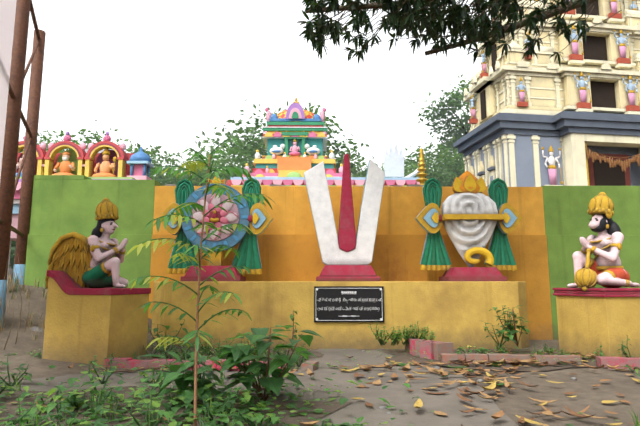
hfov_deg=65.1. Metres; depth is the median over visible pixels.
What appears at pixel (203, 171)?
tree
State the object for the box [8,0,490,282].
sky
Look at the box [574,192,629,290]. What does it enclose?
statue's crown and ornaments
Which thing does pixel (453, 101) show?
tree
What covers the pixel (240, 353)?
weeds
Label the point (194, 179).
tree
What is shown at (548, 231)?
boundary wall
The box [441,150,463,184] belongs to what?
tree
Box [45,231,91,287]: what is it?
garuda wings
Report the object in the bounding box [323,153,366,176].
tree
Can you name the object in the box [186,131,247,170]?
tree
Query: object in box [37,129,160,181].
tree
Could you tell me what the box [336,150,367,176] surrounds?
tree
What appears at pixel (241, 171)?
neem sapling
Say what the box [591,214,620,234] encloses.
hanuman hair
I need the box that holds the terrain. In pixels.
[0,283,639,425]
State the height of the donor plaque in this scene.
0.470 m
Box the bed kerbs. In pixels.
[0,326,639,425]
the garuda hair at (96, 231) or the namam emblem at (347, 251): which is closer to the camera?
the garuda hair at (96, 231)
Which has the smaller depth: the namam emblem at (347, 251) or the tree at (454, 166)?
the namam emblem at (347, 251)
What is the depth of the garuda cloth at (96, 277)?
5.65 m
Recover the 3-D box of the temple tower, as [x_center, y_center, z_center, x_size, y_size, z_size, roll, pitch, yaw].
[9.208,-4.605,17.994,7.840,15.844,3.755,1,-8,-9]
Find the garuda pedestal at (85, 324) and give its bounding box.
[42,270,150,364]
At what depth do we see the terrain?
4.57 m
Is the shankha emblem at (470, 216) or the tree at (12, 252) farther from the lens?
the tree at (12, 252)
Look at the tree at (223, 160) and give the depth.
41.43 m
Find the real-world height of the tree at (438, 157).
12.230 m
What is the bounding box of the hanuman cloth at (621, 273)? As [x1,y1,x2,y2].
[590,260,629,287]
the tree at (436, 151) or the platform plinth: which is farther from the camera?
the tree at (436, 151)
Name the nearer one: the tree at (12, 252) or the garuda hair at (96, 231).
the garuda hair at (96, 231)
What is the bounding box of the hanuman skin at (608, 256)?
[567,214,639,287]
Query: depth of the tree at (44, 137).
33.22 m
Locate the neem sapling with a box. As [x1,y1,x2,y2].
[125,138,274,425]
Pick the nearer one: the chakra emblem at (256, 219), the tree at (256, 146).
the chakra emblem at (256, 219)
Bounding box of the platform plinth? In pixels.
[151,281,528,348]
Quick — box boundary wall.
[24,175,639,339]
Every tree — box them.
[9,241,15,282]
[18,130,65,152]
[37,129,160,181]
[47,120,177,184]
[148,149,204,185]
[151,146,251,185]
[161,157,227,185]
[174,143,253,185]
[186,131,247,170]
[209,99,369,181]
[211,108,338,173]
[296,0,621,64]
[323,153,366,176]
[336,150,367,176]
[350,156,407,176]
[357,142,464,186]
[404,142,464,186]
[413,74,470,153]
[426,122,466,168]
[426,135,464,186]
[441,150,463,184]
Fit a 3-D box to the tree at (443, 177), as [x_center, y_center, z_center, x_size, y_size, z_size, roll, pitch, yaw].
[7.457,0.522,40.452,11.704,12.086,11.235,5,-9,-30]
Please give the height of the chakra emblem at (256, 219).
1.588 m
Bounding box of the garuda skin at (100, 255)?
[88,221,128,287]
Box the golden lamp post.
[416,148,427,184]
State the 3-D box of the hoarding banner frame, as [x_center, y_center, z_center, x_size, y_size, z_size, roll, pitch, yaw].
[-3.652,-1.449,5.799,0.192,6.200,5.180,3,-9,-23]
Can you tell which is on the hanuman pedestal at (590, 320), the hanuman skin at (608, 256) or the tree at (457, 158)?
the hanuman skin at (608, 256)
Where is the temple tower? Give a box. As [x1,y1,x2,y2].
[453,0,639,186]
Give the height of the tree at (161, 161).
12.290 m
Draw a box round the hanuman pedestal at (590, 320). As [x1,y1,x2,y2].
[552,288,639,358]
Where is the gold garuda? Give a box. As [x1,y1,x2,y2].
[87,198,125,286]
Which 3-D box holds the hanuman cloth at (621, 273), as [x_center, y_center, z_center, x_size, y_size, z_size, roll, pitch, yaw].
[3.516,0.734,6.075,0.425,0.359,0.488,2,-8,-14]
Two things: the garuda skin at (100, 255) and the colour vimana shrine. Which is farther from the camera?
the colour vimana shrine
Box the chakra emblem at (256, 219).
[159,176,272,280]
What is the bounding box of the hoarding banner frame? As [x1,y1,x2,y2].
[0,0,45,327]
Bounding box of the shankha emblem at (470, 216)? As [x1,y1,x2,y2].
[415,171,522,280]
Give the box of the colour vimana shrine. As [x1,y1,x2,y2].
[227,98,419,186]
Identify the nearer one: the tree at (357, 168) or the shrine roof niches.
the shrine roof niches
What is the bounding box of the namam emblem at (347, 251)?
[304,154,384,280]
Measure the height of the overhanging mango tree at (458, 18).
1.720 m
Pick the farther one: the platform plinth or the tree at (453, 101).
the tree at (453, 101)
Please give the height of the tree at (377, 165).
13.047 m
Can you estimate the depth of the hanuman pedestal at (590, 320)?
5.65 m
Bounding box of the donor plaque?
[314,286,383,321]
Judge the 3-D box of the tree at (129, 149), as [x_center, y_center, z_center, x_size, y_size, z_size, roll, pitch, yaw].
[-15.882,-0.371,36.691,10.990,12.796,10.534,0,-8,-1]
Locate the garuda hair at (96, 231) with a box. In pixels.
[91,219,114,237]
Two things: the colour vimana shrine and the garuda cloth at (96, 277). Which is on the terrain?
the colour vimana shrine
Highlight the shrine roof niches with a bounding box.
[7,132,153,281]
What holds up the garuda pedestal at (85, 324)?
on the terrain
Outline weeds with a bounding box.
[0,254,639,425]
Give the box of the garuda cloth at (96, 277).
[82,264,112,287]

